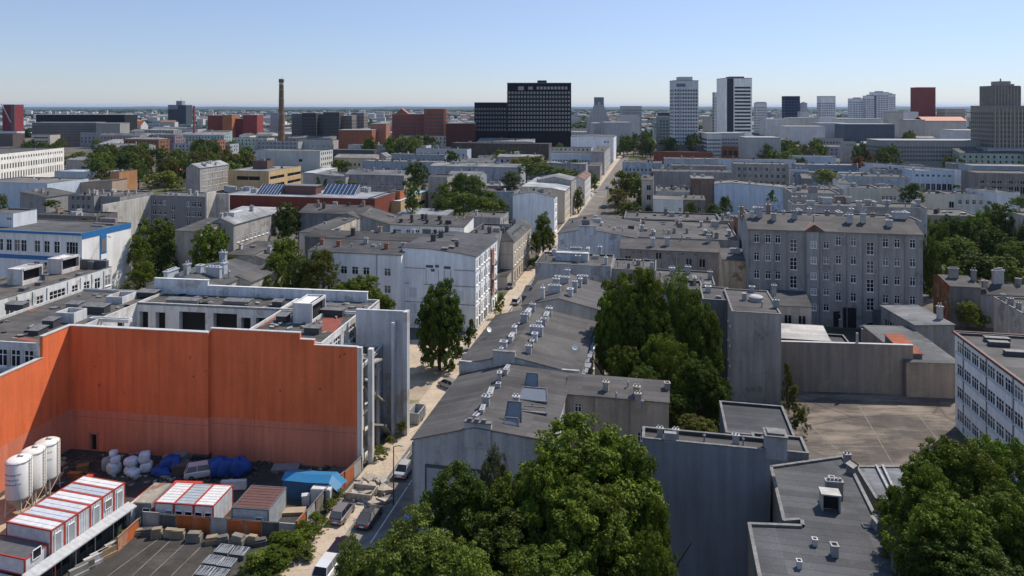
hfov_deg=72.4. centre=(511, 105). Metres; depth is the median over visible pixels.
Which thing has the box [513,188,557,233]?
tenement
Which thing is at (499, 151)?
tree
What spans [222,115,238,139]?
works block
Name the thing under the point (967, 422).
window
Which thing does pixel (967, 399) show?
window
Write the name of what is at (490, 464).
tree
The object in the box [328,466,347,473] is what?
sheet pile
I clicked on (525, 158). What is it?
tree
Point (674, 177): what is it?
building
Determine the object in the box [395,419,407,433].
bush
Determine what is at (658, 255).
window
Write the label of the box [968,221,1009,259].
tree
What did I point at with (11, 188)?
building
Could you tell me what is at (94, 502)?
site container
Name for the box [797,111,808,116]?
tower block
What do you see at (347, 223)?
building
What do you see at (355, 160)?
house
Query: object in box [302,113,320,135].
works block
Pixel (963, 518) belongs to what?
tree
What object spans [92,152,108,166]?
tree
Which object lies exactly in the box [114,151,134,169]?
tree
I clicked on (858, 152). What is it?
tree
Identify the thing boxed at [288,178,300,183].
window
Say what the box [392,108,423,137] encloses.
office block
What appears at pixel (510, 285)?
parked car
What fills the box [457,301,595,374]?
street house
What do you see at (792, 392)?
tree
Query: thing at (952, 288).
brick house
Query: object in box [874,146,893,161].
tree
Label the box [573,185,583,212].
tree
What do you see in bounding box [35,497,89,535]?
site container
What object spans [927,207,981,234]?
building
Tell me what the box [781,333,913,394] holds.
boundary wall
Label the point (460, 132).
works block
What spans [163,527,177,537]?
concrete block
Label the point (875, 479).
metal shed
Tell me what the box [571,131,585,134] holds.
town house
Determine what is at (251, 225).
old tenement
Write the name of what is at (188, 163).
tree
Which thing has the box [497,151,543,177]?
town house
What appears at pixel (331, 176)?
tenement
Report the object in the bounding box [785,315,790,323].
window
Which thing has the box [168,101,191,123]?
stepped office
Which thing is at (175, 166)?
tree
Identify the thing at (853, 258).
window
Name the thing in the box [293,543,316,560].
bush
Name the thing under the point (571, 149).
house
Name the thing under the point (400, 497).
road marking
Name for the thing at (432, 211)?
building
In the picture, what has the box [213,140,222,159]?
tree
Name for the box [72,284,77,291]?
window
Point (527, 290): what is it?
lean to
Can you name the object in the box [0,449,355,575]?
yard
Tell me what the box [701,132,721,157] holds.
hall
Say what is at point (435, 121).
office block
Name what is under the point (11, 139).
building
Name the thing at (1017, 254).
tree
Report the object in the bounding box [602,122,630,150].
block of flats
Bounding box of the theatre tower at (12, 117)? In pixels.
[1,104,23,130]
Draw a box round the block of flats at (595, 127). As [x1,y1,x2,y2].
[590,122,600,133]
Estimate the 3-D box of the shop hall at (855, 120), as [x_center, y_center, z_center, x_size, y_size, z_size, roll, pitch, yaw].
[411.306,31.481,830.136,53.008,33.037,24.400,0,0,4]
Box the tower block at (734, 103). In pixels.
[717,76,751,135]
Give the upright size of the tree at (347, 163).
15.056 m
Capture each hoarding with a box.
[116,517,140,550]
[142,511,296,537]
[296,456,361,530]
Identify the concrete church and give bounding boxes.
[586,96,609,133]
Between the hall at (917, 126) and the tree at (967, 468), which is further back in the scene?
the hall at (917, 126)
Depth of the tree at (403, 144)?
573.99 m
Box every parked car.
[183,459,209,480]
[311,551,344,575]
[327,535,355,552]
[329,501,354,524]
[355,504,382,528]
[394,459,411,478]
[396,512,411,537]
[437,377,454,388]
[457,347,468,357]
[506,282,514,288]
[511,297,520,304]
[858,322,872,327]
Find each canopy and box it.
[22,502,136,575]
[781,323,830,341]
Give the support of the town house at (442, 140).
on the ground at (602, 210)
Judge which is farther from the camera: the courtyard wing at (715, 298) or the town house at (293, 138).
the town house at (293, 138)
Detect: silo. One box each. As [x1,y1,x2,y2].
[4,453,32,518]
[20,445,46,503]
[34,436,60,495]
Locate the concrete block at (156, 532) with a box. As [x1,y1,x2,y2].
[150,526,162,539]
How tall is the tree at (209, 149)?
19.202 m
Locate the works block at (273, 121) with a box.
[270,112,277,132]
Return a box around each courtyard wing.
[566,373,670,455]
[683,275,701,312]
[700,285,727,379]
[718,247,745,288]
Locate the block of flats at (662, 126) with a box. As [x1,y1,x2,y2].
[656,116,669,150]
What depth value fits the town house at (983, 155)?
515.85 m
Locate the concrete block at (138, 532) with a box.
[134,526,146,536]
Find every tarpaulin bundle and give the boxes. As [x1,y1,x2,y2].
[150,465,169,477]
[159,453,180,472]
[207,455,227,477]
[216,458,232,477]
[228,455,252,477]
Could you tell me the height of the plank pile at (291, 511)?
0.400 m
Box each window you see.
[0,239,2,250]
[0,349,6,367]
[6,239,11,250]
[9,349,19,367]
[14,239,19,251]
[20,240,25,251]
[24,350,32,362]
[32,545,41,560]
[34,240,39,252]
[36,295,42,303]
[44,241,49,252]
[49,288,64,299]
[54,241,59,253]
[56,561,60,570]
[63,556,68,565]
[66,242,77,253]
[69,242,74,253]
[71,549,77,559]
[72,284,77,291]
[80,543,85,552]
[84,280,89,287]
[88,538,93,546]
[94,277,99,287]
[97,531,103,540]
[101,238,105,252]
[104,497,111,510]
[104,527,108,535]
[105,274,110,286]
[112,520,118,529]
[120,515,125,524]
[165,510,172,514]
[175,510,182,514]
[184,511,191,514]
[195,512,202,517]
[204,512,211,521]
[237,176,259,180]
[255,517,263,521]
[270,174,283,179]
[288,171,300,175]
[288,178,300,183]
[334,335,339,344]
[341,266,346,274]
[349,324,355,341]
[351,267,357,274]
[363,267,368,275]
[384,268,390,276]
[384,285,390,293]
[574,404,581,413]
[637,433,641,445]
[656,253,660,258]
[674,258,678,266]
[686,259,691,266]
[700,259,704,267]
[754,234,758,242]
[754,252,758,260]
[754,270,758,278]
[765,234,770,242]
[765,252,770,260]
[765,271,770,279]
[775,235,780,243]
[775,253,780,261]
[775,271,780,279]
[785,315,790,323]
[790,239,796,251]
[790,258,797,270]
[790,276,797,288]
[799,316,804,323]
[823,241,828,248]
[823,257,829,264]
[823,273,828,279]
[823,288,828,295]
[823,304,829,311]
[835,237,840,245]
[835,274,840,282]
[836,255,840,263]
[836,292,840,300]
[851,237,856,246]
[851,256,855,264]
[851,274,856,283]
[851,293,855,301]
[866,261,873,273]
[867,242,873,254]
[867,279,874,292]
[867,298,873,310]
[882,239,888,247]
[882,295,887,303]
[883,257,888,266]
[883,276,887,284]
[894,239,899,247]
[894,258,899,266]
[894,276,900,285]
[894,295,900,304]
[909,240,915,248]
[910,258,915,267]
[910,277,915,286]
[910,296,914,304]
[949,202,953,207]
[955,340,962,356]
[955,385,962,402]
[956,363,962,379]
[956,408,962,425]
[963,346,970,362]
[963,369,970,385]
[963,392,970,409]
[963,415,970,432]
[970,352,977,368]
[970,375,977,392]
[970,399,977,416]
[970,422,977,436]
[978,357,985,375]
[978,381,985,399]
[978,405,985,424]
[986,363,994,381]
[986,388,994,406]
[986,412,994,432]
[994,370,1003,388]
[994,395,1003,414]
[994,420,1003,440]
[1003,377,1011,396]
[1003,403,1011,422]
[1003,429,1011,449]
[1012,410,1022,431]
[1013,383,1022,404]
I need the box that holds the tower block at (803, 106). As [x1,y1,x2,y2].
[800,102,806,110]
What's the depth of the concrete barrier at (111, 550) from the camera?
74.60 m
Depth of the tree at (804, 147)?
534.18 m
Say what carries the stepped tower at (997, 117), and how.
on the ground at (602, 210)
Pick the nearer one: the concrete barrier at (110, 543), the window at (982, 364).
the concrete barrier at (110, 543)
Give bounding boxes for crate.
[76,462,89,472]
[171,461,191,475]
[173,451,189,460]
[194,565,215,575]
[202,554,222,566]
[209,567,229,575]
[213,543,233,556]
[217,556,237,571]
[230,546,249,560]
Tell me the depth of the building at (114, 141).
672.52 m
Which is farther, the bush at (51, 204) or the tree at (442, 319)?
the bush at (51, 204)
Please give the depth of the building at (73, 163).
517.36 m
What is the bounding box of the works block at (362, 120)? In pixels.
[351,113,367,127]
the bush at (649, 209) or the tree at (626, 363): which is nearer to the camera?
the tree at (626, 363)
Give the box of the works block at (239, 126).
[235,118,242,136]
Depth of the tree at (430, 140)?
610.37 m
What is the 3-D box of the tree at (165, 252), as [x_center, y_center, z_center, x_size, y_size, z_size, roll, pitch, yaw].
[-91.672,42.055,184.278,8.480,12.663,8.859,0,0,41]
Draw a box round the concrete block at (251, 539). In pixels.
[247,533,257,545]
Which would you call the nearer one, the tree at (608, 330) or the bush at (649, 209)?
the tree at (608, 330)
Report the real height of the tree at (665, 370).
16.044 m
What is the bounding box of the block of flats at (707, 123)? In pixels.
[702,116,711,131]
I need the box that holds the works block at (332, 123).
[323,112,343,138]
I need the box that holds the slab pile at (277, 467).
[270,463,300,472]
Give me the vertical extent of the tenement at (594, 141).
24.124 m
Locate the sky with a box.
[0,0,1023,106]
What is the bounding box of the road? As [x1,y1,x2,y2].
[334,152,631,575]
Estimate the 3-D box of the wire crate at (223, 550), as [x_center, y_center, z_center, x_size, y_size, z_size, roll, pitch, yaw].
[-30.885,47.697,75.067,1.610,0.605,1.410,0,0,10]
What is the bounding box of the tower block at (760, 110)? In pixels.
[754,102,766,133]
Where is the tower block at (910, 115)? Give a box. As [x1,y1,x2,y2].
[903,112,917,118]
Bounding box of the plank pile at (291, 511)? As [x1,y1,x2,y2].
[282,506,305,515]
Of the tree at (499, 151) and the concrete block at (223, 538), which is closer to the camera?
the concrete block at (223, 538)
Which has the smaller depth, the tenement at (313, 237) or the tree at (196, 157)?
the tenement at (313, 237)
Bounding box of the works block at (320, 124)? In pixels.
[319,114,322,135]
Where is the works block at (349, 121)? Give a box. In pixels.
[342,115,356,128]
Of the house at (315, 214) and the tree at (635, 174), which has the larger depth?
the tree at (635, 174)
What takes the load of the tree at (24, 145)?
on the ground at (602, 210)
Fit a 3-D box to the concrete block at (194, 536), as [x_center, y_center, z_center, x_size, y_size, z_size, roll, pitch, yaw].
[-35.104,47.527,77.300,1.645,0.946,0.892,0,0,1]
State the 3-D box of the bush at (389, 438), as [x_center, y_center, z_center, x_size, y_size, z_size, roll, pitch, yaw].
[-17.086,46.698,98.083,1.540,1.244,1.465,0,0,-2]
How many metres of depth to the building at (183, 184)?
414.38 m
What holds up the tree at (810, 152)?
on the ground at (602, 210)
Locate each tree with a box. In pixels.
[0,195,9,208]
[21,140,30,147]
[27,139,37,147]
[36,141,46,147]
[55,138,66,145]
[55,139,63,146]
[64,153,84,164]
[80,152,100,168]
[87,145,108,162]
[87,158,109,177]
[89,157,108,170]
[91,138,100,149]
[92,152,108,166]
[94,150,113,158]
[94,166,112,179]
[98,155,118,169]
[104,155,115,169]
[110,145,120,167]
[113,149,128,157]
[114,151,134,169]
[117,150,136,169]
[117,151,140,166]
[124,144,133,151]
[124,259,156,289]
[126,234,154,283]
[129,157,151,188]
[131,143,143,155]
[133,216,175,277]
[139,140,150,154]
[140,148,153,164]
[140,152,157,177]
[141,170,186,191]
[145,242,178,276]
[147,146,169,166]
[155,158,174,182]
[156,159,169,184]
[158,264,173,277]
[162,157,179,187]
[166,148,188,159]
[176,157,194,184]
[187,139,195,155]
[187,150,202,162]
[188,224,230,267]
[190,138,205,150]
[193,144,216,152]
[195,144,206,153]
[200,147,215,158]
[200,152,221,162]
[203,155,217,161]
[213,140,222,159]
[217,148,230,161]
[224,152,238,167]
[225,161,241,169]
[235,154,252,168]
[237,552,263,575]
[238,146,254,154]
[238,152,256,166]
[239,148,251,159]
[257,543,292,575]
[262,274,273,286]
[264,234,306,287]
[264,253,290,287]
[266,529,299,563]
[271,201,301,239]
[285,257,320,288]
[298,246,340,289]
[322,178,327,188]
[329,159,346,169]
[331,282,351,289]
[332,162,347,171]
[334,532,380,575]
[340,161,352,166]
[340,274,386,306]
[355,501,453,575]
[360,136,376,148]
[372,294,395,309]
[382,136,394,153]
[385,135,397,153]
[394,135,410,152]
[402,160,429,190]
[404,181,420,213]
[407,137,422,152]
[413,134,423,144]
[414,277,465,370]
[419,460,491,547]
[423,135,440,147]
[428,536,507,575]
[430,183,458,212]
[433,195,449,210]
[441,150,460,162]
[445,172,474,214]
[447,191,477,215]
[464,174,488,207]
[464,506,543,575]
[468,196,501,212]
[475,469,547,545]
[478,190,504,210]
[479,441,507,490]
[493,149,508,155]
[494,199,510,214]
[499,170,523,188]
[505,539,592,575]
[508,147,521,153]
[509,157,522,163]
[513,411,666,575]
[514,447,617,574]
[516,155,532,182]
[516,161,543,179]
[529,230,540,260]
[530,155,548,176]
[532,211,554,251]
[534,164,557,175]
[542,225,555,251]
[545,472,657,575]
[551,168,573,175]
[565,169,581,176]
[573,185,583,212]
[591,173,599,189]
[592,290,633,375]
[593,266,666,374]
[605,344,646,376]
[607,170,635,197]
[607,188,630,208]
[611,443,671,573]
[613,200,640,215]
[616,138,629,157]
[621,524,677,575]
[624,134,631,154]
[627,138,641,155]
[628,178,641,203]
[628,362,672,402]
[628,497,691,575]
[630,171,640,186]
[631,132,639,153]
[633,197,644,210]
[634,293,680,387]
[639,131,648,153]
[639,137,650,157]
[639,333,697,427]
[646,137,655,156]
[647,142,655,158]
[655,264,703,362]
[661,137,679,150]
[669,393,695,428]
[671,413,719,432]
[674,290,724,415]
[676,356,727,425]
[683,201,698,212]
[685,132,699,144]
[685,135,696,150]
[695,374,733,427]
[705,203,724,214]
[717,195,732,214]
[759,143,772,157]
[765,149,780,157]
[765,190,781,210]
[778,150,796,159]
[781,138,794,151]
[781,362,794,401]
[781,385,809,415]
[789,146,801,154]
[796,157,807,162]
[797,144,807,154]
[803,146,817,154]
[806,169,840,183]
[808,138,819,154]
[810,142,829,154]
[815,138,823,152]
[850,144,863,163]
[852,156,864,170]
[854,142,871,161]
[871,152,893,162]
[873,149,885,161]
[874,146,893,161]
[875,459,959,564]
[879,483,1014,575]
[887,143,903,163]
[890,540,942,575]
[897,182,927,202]
[902,130,914,138]
[904,133,912,138]
[906,434,1015,549]
[917,525,1023,575]
[923,233,943,298]
[927,217,948,257]
[933,240,954,268]
[940,214,972,244]
[940,234,980,271]
[941,157,952,166]
[952,299,979,329]
[956,249,992,280]
[961,210,994,252]
[962,433,1023,504]
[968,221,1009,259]
[969,477,1023,575]
[980,254,1023,281]
[982,201,1018,244]
[992,237,1023,276]
[1007,195,1023,210]
[1013,222,1023,252]
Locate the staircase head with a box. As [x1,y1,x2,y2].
[0,208,36,226]
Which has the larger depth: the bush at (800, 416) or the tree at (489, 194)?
the tree at (489, 194)
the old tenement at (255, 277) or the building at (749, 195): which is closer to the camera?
the old tenement at (255, 277)
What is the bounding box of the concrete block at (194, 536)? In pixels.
[185,530,202,542]
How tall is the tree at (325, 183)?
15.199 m
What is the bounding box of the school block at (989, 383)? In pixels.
[952,330,1023,481]
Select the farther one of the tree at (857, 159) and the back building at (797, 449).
the tree at (857, 159)
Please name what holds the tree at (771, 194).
on the ground at (602, 210)
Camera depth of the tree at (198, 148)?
532.60 m
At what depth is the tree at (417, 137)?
599.09 m
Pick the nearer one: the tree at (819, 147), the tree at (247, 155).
the tree at (247, 155)
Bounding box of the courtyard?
[825,329,959,357]
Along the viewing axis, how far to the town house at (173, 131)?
892.91 m
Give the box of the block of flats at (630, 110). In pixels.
[620,106,641,136]
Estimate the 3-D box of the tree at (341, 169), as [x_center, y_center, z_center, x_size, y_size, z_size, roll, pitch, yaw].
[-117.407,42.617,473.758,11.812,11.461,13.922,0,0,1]
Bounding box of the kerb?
[342,152,624,535]
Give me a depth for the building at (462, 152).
552.41 m
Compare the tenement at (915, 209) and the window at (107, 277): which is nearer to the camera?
the window at (107, 277)
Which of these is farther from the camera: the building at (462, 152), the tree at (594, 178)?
the building at (462, 152)
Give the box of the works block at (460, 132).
[446,123,475,146]
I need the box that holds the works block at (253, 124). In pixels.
[243,115,262,134]
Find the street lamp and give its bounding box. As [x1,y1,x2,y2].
[393,444,403,504]
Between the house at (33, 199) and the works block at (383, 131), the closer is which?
the house at (33, 199)
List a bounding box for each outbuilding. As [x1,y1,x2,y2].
[772,290,812,324]
[862,325,954,398]
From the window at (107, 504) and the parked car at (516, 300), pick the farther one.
the parked car at (516, 300)
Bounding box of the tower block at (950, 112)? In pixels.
[937,109,964,118]
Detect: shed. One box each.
[132,483,171,523]
[281,469,346,498]
[828,334,848,341]
[858,464,907,536]
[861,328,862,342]
[872,309,880,324]
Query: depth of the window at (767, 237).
154.92 m
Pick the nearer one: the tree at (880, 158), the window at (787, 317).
the window at (787, 317)
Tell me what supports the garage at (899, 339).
on the courtyard
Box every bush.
[42,199,61,208]
[119,280,136,289]
[227,254,236,259]
[244,547,283,575]
[283,528,312,554]
[293,519,321,541]
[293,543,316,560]
[306,511,330,530]
[321,497,337,509]
[332,487,345,498]
[335,180,344,183]
[374,444,388,457]
[385,435,394,444]
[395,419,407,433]
[461,329,471,347]
[467,318,477,340]
[493,301,502,313]
[497,293,504,306]
[528,259,535,266]
[645,206,652,211]
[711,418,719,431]
[791,406,811,434]
[871,485,901,527]
[943,258,962,274]
[975,309,991,329]
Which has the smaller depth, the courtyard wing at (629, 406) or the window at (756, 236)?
the courtyard wing at (629, 406)
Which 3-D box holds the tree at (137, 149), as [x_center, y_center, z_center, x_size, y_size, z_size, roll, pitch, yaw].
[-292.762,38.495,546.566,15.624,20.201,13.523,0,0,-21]
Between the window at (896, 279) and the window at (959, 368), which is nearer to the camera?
the window at (959, 368)
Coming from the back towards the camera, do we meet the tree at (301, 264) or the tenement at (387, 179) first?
the tenement at (387, 179)
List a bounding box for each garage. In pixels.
[497,269,511,288]
[884,334,923,357]
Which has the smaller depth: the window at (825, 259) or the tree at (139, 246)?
the window at (825, 259)
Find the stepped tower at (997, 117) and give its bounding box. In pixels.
[970,79,1023,150]
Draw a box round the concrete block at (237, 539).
[230,532,245,546]
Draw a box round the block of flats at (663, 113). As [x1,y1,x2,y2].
[657,112,669,115]
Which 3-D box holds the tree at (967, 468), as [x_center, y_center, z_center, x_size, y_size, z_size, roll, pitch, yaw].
[39.313,38.723,61.025,7.909,19.814,10.821,0,0,5]
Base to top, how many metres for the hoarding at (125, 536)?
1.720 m
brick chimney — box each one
[193,106,194,132]
[278,79,284,139]
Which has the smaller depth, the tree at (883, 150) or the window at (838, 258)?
the window at (838, 258)
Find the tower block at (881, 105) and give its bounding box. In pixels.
[869,91,888,118]
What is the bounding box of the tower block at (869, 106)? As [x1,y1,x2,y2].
[862,95,875,117]
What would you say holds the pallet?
on the yard at (170, 566)
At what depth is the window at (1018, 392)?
87.16 m
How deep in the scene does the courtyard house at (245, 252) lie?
174.93 m
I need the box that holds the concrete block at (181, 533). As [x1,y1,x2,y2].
[170,528,186,538]
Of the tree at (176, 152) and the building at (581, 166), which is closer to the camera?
the building at (581, 166)
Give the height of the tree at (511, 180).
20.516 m
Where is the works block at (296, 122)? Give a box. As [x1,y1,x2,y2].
[291,113,301,135]
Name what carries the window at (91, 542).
in the site office
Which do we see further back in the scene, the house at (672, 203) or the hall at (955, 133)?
the hall at (955, 133)
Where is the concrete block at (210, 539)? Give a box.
[205,533,218,545]
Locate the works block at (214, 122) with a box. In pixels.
[207,115,221,129]
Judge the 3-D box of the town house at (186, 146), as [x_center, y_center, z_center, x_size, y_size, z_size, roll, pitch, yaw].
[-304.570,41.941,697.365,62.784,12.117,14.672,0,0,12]
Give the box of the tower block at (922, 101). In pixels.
[910,87,935,116]
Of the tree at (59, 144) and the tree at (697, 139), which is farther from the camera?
the tree at (697, 139)
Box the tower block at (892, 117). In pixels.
[883,111,902,136]
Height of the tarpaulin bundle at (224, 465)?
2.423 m
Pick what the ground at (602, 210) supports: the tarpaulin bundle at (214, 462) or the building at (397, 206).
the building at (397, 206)
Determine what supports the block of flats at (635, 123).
on the ground at (602, 210)
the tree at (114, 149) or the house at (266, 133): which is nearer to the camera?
the tree at (114, 149)
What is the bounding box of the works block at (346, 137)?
[338,129,376,148]
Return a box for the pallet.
[191,453,210,460]
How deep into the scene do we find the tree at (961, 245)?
200.08 m
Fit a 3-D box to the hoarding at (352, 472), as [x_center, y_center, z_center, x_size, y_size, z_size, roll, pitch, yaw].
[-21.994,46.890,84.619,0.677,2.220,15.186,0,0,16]
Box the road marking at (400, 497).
[365,196,593,550]
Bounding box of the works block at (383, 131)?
[370,123,389,143]
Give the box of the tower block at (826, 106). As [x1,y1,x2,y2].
[817,96,835,117]
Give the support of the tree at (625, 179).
on the ground at (602, 210)
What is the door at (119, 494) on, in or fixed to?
in the site container at (118, 487)
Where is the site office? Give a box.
[7,515,125,575]
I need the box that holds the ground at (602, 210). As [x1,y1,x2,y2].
[0,108,1023,575]
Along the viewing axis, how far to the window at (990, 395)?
94.01 m
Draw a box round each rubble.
[56,451,334,486]
[343,472,394,504]
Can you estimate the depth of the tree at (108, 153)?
493.29 m
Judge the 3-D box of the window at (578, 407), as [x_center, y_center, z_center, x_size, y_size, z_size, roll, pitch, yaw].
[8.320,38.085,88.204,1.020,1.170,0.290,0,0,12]
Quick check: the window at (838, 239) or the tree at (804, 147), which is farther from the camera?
the tree at (804, 147)
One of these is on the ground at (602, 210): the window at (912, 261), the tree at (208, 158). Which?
the tree at (208, 158)
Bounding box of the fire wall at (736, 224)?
[733,215,737,236]
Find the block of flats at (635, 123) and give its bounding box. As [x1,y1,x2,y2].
[615,116,639,138]
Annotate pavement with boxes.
[279,151,624,575]
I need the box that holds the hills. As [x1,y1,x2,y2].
[0,106,970,107]
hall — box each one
[32,122,105,145]
[36,114,137,130]
[96,123,129,139]
[410,364,568,534]
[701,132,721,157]
[716,132,744,145]
[738,136,780,157]
[760,119,790,136]
[779,126,824,144]
[783,117,818,125]
[812,123,834,137]
[819,118,831,122]
[832,118,882,122]
[834,123,894,142]
[866,139,979,166]
[899,119,924,136]
[915,117,966,138]
[940,129,970,138]
[976,147,1023,150]
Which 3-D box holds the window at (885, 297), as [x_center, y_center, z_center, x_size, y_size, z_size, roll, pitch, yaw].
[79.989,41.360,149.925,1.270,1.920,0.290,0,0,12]
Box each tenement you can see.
[101,189,229,243]
[145,249,258,287]
[174,217,220,271]
[186,160,228,192]
[212,205,271,251]
[234,263,282,286]
[304,226,453,259]
[307,236,408,309]
[313,170,349,189]
[336,208,359,230]
[344,167,411,191]
[359,208,399,231]
[389,213,473,232]
[401,224,497,330]
[469,223,507,272]
[500,218,531,281]
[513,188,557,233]
[521,177,575,222]
[538,173,575,215]
[571,133,615,160]
[588,162,601,180]
[591,145,609,174]
[619,232,719,286]
[624,207,717,221]
[638,216,738,247]
[717,212,733,229]
[724,283,781,404]
[731,159,788,184]
[738,204,747,248]
[742,204,923,328]
[744,202,921,230]
[785,185,839,210]
[788,195,926,244]
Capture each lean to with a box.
[521,285,531,302]
[530,277,549,288]
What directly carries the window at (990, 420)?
in the school block at (989, 383)
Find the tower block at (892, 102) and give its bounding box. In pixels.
[889,93,895,110]
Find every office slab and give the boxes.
[0,254,111,316]
[474,102,506,141]
[507,80,570,146]
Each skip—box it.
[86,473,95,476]
[410,403,425,424]
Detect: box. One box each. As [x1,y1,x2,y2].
[67,471,82,477]
[310,484,334,505]
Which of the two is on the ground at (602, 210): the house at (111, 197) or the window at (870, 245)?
the house at (111, 197)
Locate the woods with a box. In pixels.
[0,109,970,137]
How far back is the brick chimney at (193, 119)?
799.11 m
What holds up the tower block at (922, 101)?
on the ground at (602, 210)
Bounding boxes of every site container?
[0,534,47,574]
[6,513,64,555]
[22,505,77,544]
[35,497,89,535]
[48,490,101,526]
[60,482,113,518]
[73,475,124,510]
[125,487,148,526]
[154,482,194,514]
[172,480,202,484]
[174,483,213,516]
[194,484,232,524]
[231,485,286,521]
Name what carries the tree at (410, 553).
on the ground at (602, 210)
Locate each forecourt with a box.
[410,340,464,373]
[410,368,444,408]
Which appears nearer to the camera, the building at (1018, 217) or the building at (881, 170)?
the building at (1018, 217)
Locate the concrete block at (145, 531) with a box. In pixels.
[141,526,151,537]
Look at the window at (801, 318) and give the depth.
140.94 m
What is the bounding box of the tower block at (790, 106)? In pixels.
[782,96,799,118]
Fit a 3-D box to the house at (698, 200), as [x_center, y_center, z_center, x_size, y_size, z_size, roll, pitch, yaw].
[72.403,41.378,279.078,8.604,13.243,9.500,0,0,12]
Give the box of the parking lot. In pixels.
[782,394,957,464]
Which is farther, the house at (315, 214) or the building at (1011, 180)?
the building at (1011, 180)
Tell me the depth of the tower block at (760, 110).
860.00 m
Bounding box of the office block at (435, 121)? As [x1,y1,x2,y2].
[424,109,448,135]
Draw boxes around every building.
[0,133,24,145]
[0,147,63,178]
[0,176,87,207]
[0,218,130,288]
[31,134,59,147]
[38,207,117,221]
[54,169,119,178]
[66,157,90,169]
[80,132,95,146]
[80,178,126,192]
[100,139,123,143]
[110,168,136,189]
[165,128,205,132]
[169,168,185,186]
[224,184,396,219]
[228,165,300,192]
[230,206,285,235]
[256,139,303,149]
[298,139,337,148]
[299,217,356,259]
[303,168,336,183]
[333,149,379,160]
[348,142,430,152]
[362,157,448,181]
[368,192,393,198]
[390,189,405,199]
[391,190,427,213]
[396,208,454,215]
[416,146,470,160]
[428,174,454,208]
[452,141,551,159]
[465,209,507,228]
[532,160,587,178]
[550,152,590,162]
[642,425,788,575]
[652,167,731,194]
[654,151,712,163]
[657,143,702,150]
[664,155,717,168]
[671,163,725,169]
[690,173,713,213]
[714,180,784,214]
[717,156,795,170]
[719,400,794,435]
[751,432,808,464]
[778,182,843,210]
[782,154,835,162]
[792,161,856,170]
[795,170,876,184]
[837,172,909,202]
[848,182,878,201]
[857,162,960,190]
[870,166,901,173]
[871,183,899,202]
[899,166,953,194]
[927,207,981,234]
[958,163,1023,170]
[961,169,1023,205]
[1009,211,1023,249]
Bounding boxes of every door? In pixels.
[54,529,61,551]
[68,521,74,542]
[93,504,99,525]
[117,489,122,508]
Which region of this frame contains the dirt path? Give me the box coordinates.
[0,460,67,531]
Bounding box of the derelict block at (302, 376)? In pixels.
[0,277,409,491]
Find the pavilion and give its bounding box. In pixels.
[880,303,955,357]
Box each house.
[0,131,24,132]
[20,187,74,218]
[68,189,125,210]
[94,142,122,150]
[94,190,153,210]
[99,131,146,141]
[120,141,155,159]
[124,135,169,156]
[130,129,146,132]
[137,121,147,128]
[144,129,181,133]
[148,125,169,127]
[149,133,182,153]
[150,127,185,128]
[174,142,238,153]
[178,124,195,126]
[178,132,231,141]
[193,138,224,157]
[202,130,231,140]
[227,241,279,263]
[233,136,274,152]
[239,133,255,136]
[244,244,292,282]
[253,158,273,168]
[256,132,277,136]
[256,149,332,170]
[258,135,290,140]
[288,135,335,140]
[298,199,378,256]
[334,154,379,171]
[379,152,390,159]
[390,152,447,159]
[399,135,445,147]
[430,161,525,183]
[449,168,486,209]
[456,156,497,162]
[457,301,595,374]
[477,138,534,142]
[478,154,492,157]
[480,186,519,218]
[487,181,521,191]
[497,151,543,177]
[520,267,605,374]
[535,244,613,282]
[549,147,592,160]
[557,214,639,258]
[571,127,586,130]
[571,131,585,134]
[575,171,590,205]
[612,258,655,295]
[622,158,661,179]
[641,172,653,211]
[653,195,682,212]
[655,264,714,304]
[656,184,689,194]
[682,193,705,212]
[721,146,737,157]
[747,451,903,575]
[789,167,808,183]
[797,144,858,157]
[798,174,811,184]
[815,138,842,144]
[832,175,849,195]
[840,141,855,162]
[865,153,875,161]
[876,161,924,165]
[901,136,934,138]
[917,188,947,208]
[932,266,988,327]
[938,189,983,213]
[945,159,982,167]
[952,148,1023,163]
[966,188,1019,219]
[977,268,1023,327]
[985,189,996,191]
[993,292,1023,333]
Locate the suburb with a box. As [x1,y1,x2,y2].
[0,110,970,132]
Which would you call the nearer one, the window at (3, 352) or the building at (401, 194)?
the window at (3, 352)
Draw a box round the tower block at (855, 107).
[848,97,863,117]
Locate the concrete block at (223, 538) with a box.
[217,533,228,545]
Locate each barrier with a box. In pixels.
[68,562,88,575]
[75,557,95,570]
[83,551,102,564]
[89,546,108,555]
[99,543,117,559]
[104,540,123,547]
[220,479,246,489]
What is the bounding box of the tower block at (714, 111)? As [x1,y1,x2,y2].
[712,92,716,131]
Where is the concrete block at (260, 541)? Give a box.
[254,536,266,547]
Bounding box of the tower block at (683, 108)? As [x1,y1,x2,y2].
[670,77,698,144]
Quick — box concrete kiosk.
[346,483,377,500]
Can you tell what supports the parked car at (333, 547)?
on the road
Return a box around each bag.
[101,456,111,471]
[106,462,121,475]
[109,449,117,456]
[110,455,120,463]
[123,455,137,466]
[123,465,136,474]
[125,467,140,477]
[138,450,150,463]
[140,460,152,472]
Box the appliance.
[301,492,309,506]

